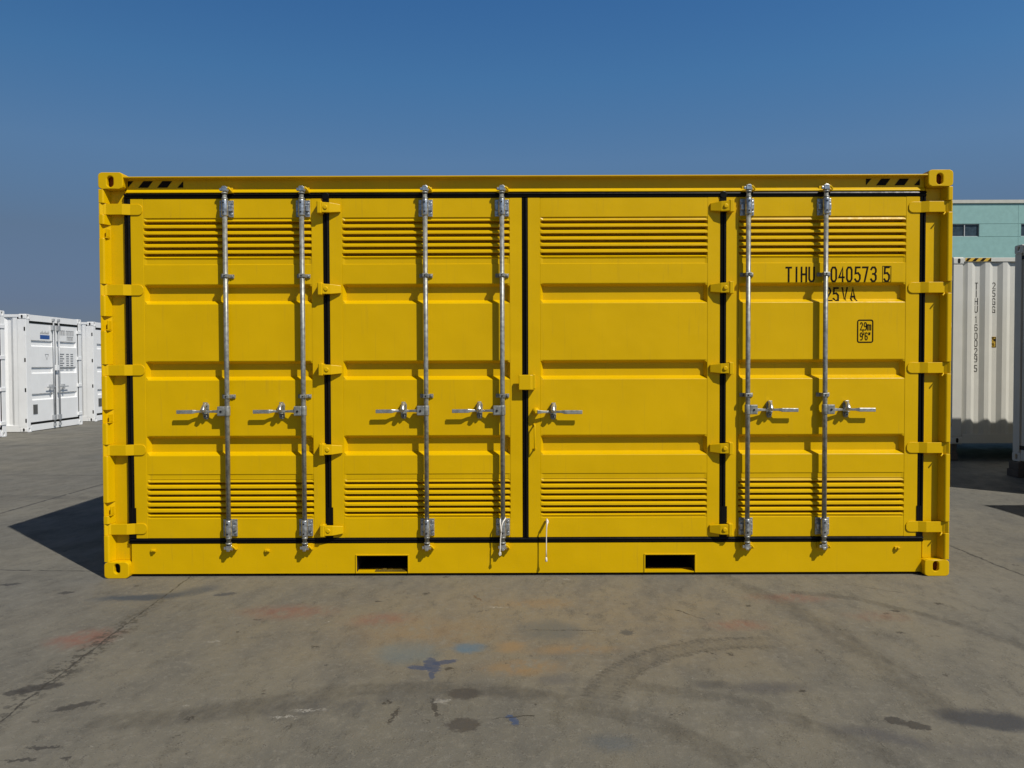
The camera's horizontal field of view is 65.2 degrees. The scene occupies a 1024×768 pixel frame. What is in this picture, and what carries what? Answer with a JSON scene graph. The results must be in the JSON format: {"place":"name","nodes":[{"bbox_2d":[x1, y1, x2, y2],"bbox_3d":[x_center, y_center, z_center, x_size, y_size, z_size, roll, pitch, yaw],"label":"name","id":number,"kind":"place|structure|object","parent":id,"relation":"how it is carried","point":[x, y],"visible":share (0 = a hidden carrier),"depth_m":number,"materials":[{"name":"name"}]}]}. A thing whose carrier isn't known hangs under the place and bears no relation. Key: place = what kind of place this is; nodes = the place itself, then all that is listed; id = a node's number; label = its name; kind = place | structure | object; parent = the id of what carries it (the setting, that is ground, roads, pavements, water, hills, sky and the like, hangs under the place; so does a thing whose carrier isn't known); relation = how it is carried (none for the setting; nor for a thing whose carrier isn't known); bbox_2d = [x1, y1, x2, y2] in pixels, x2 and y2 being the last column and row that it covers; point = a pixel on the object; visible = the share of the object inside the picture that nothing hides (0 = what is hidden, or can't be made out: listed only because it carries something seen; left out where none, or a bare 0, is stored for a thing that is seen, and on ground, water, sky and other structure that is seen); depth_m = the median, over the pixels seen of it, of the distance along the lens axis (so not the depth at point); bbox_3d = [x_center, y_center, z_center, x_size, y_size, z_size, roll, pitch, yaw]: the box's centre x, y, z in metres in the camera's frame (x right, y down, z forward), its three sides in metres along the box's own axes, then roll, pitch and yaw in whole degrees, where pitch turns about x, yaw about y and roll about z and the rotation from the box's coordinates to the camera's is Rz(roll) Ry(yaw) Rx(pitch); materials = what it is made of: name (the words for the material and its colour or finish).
{"place":"outdoors","nodes":[
{"label":"outdoors","id":0,"kind":"place"},
{"bbox_2d":[0,420,1023,767],"bbox_3d":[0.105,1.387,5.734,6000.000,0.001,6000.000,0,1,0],"label":"ground","id":1,"kind":"structure","parent":0,"point":[98,668],"depth_m":4.16,"materials":[{"name":"concrete"}]},
{"bbox_2d":[0,310,6,436],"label":"white container","id":2,"kind":"object","parent":1,"relation":"on","point":[3,424],"visible":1,"depth_m":17.10,"materials":[{"name":"metal"}]},
{"bbox_2d":[0,324,6,426],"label":"end door","id":3,"kind":"structure","parent":2,"relation":"in","point":[1,326],"depth_m":17.06,"materials":[{"name":"white paint"}]},
{"bbox_2d":[4,314,82,431],"bbox_3d":[-14.068,-0.264,19.358,6.118,2.700,2.440,0,1,-1],"label":"white container","id":4,"kind":"object","parent":1,"relation":"on","point":[43,374],"visible":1,"depth_m":18.87,"materials":[{"name":"metal"}]},
{"bbox_2d":[29,319,56,425],"bbox_3d":[-11.058,-0.272,18.885,0.120,2.580,1.035,0,1,-1],"label":"end door","id":5,"kind":"structure","parent":4,"relation":"in","point":[42,370],"depth_m":18.89,"materials":[{"name":"white paint"}]},
{"bbox_2d":[55,319,82,424],"bbox_3d":[-11.081,-0.301,20.027,0.120,2.580,1.182,0,1,-1],"label":"end door","id":6,"kind":"structure","parent":4,"relation":"in","point":[67,385],"depth_m":19.95,"materials":[{"name":"white paint"}]},
{"bbox_2d":[81,322,101,421],"bbox_3d":[-14.317,-0.350,22.756,6.118,2.700,2.440,0,1,-1],"label":"white container","id":7,"kind":"object","parent":1,"relation":"on","point":[91,371],"visible":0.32,"depth_m":21.63,"materials":[{"name":"metal"}]},
{"bbox_2d":[95,329,101,412],"bbox_3d":[-11.347,-0.355,22.282,0.041,2.285,1.035,0,1,-1],"label":"end door","id":8,"kind":"structure","parent":7,"relation":"in","point":[97,332],"depth_m":21.91,"materials":[{"name":"white paint"}]},
{"bbox_2d":[98,170,952,578],"bbox_3d":[0.101,-0.091,6.900,6.058,2.896,2.468,0,1,0],"label":"side opening container","id":9,"kind":"object","parent":1,"relation":"on","point":[372,374],"visible":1,"depth_m":5.75,"materials":[{"name":"yellow metal"}]},
{"bbox_2d":[103,186,325,551],"bbox_3d":[-2.125,-0.102,5.737,1.550,2.600,0.140,0,1,0],"label":"side door","id":10,"kind":"structure","parent":9,"relation":"in","point":[228,310],"depth_m":5.75,"materials":[{"name":"yellow paint"}]},
{"bbox_2d":[317,185,522,550],"bbox_3d":[-0.654,-0.106,5.736,1.452,2.600,0.140,0,1,0],"label":"side door","id":11,"kind":"structure","parent":9,"relation":"in","point":[425,368],"depth_m":5.75,"materials":[{"name":"yellow paint"}]},
{"bbox_2d":[499,517,505,555],"bbox_3d":[-0.069,1.090,5.717,0.041,0.274,0.065,1,2,36],"label":"hanging cord","id":12,"kind":"object","parent":9,"relation":"hanging from","point":[500,535],"visible":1,"depth_m":5.70,"materials":[{"name":"white fabric"}]},
{"bbox_2d":[545,519,548,561],"bbox_3d":[0.250,1.120,5.738,0.027,0.302,0.061,0,1,0],"label":"hanging cord","id":13,"kind":"object","parent":9,"relation":"hanging from","point":[547,521],"visible":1,"depth_m":5.71,"materials":[{"name":"white fabric"}]},
{"bbox_2d":[519,197,733,536],"bbox_3d":[0.813,-0.114,5.735,1.530,2.436,0.140,0,1,0],"label":"side door","id":14,"kind":"structure","parent":9,"relation":"in","point":[624,293],"depth_m":5.75,"materials":[{"name":"yellow paint"}]},
{"bbox_2d":[725,184,947,549],"bbox_3d":[2.318,-0.116,5.735,1.564,2.600,0.140,0,1,0],"label":"side door","id":15,"kind":"structure","parent":9,"relation":"in","point":[822,390],"depth_m":5.75,"materials":[{"name":"yellow paint"}]},
{"bbox_2d":[950,444,957,460],"bbox_3d":[6.897,1.060,12.595,0.100,0.260,0.260,0,1,0],"label":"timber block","id":16,"kind":"object","parent":1,"relation":"on","point":[953,453],"depth_m":12.47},
{"bbox_3d":[6.946,1.194,8.527,0.280,0.200,0.240,0,1,0],"label":"timber block","id":17,"kind":"object","parent":1,"relation":"on","visible":0},
{"bbox_2d":[1012,244,1023,461],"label":"white container","id":18,"kind":"object","parent":17,"relation":"on","point":[1018,423],"visible":1,"depth_m":10.71,"materials":[{"name":"metal"}]},
{"bbox_2d":[1021,272,1023,445],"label":"end door","id":19,"kind":"structure","parent":18,"relation":"in","point":[1022,427],"depth_m":10.64,"materials":[{"name":"white paint"}]},
{"bbox_2d":[0,0,1023,322],"label":"sky","id":20,"kind":"structure","parent":0,"point":[89,88],"materials":[{"name":"blue"}]},
{"bbox_2d":[952,200,1023,257],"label":"teal building","id":21,"kind":"structure","parent":0,"point":[988,228],"depth_m":69.67,"materials":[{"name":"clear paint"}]},
{"bbox_2d":[952,224,978,236],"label":"window","id":22,"kind":"structure","parent":21,"relation":"in","point":[959,230],"depth_m":69.83,"materials":[{"name":"blue glass"}]},
{"bbox_2d":[1021,224,1023,235],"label":"window","id":23,"kind":"structure","parent":21,"relation":"in","point":[1022,225],"depth_m":69.82,"materials":[{"name":"blue glass"}]},
{"bbox_2d":[1007,461,1023,477],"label":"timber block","id":24,"kind":"object","parent":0,"point":[1015,469],"depth_m":10.66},
{"bbox_3d":[7.088,1.009,14.574,0.240,0.260,0.500,0,1,0],"label":"timber block","id":25,"kind":"object","parent":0,"visible":0},
{"bbox_2d":[950,257,1014,443],"bbox_3d":[9.821,-0.553,13.602,6.118,2.896,2.440,0,1,0],"label":"white container","id":26,"kind":"object","parent":25,"relation":"on","point":[982,342],"visible":0.34,"depth_m":12.41,"materials":[{"name":"metal"}]}
]}

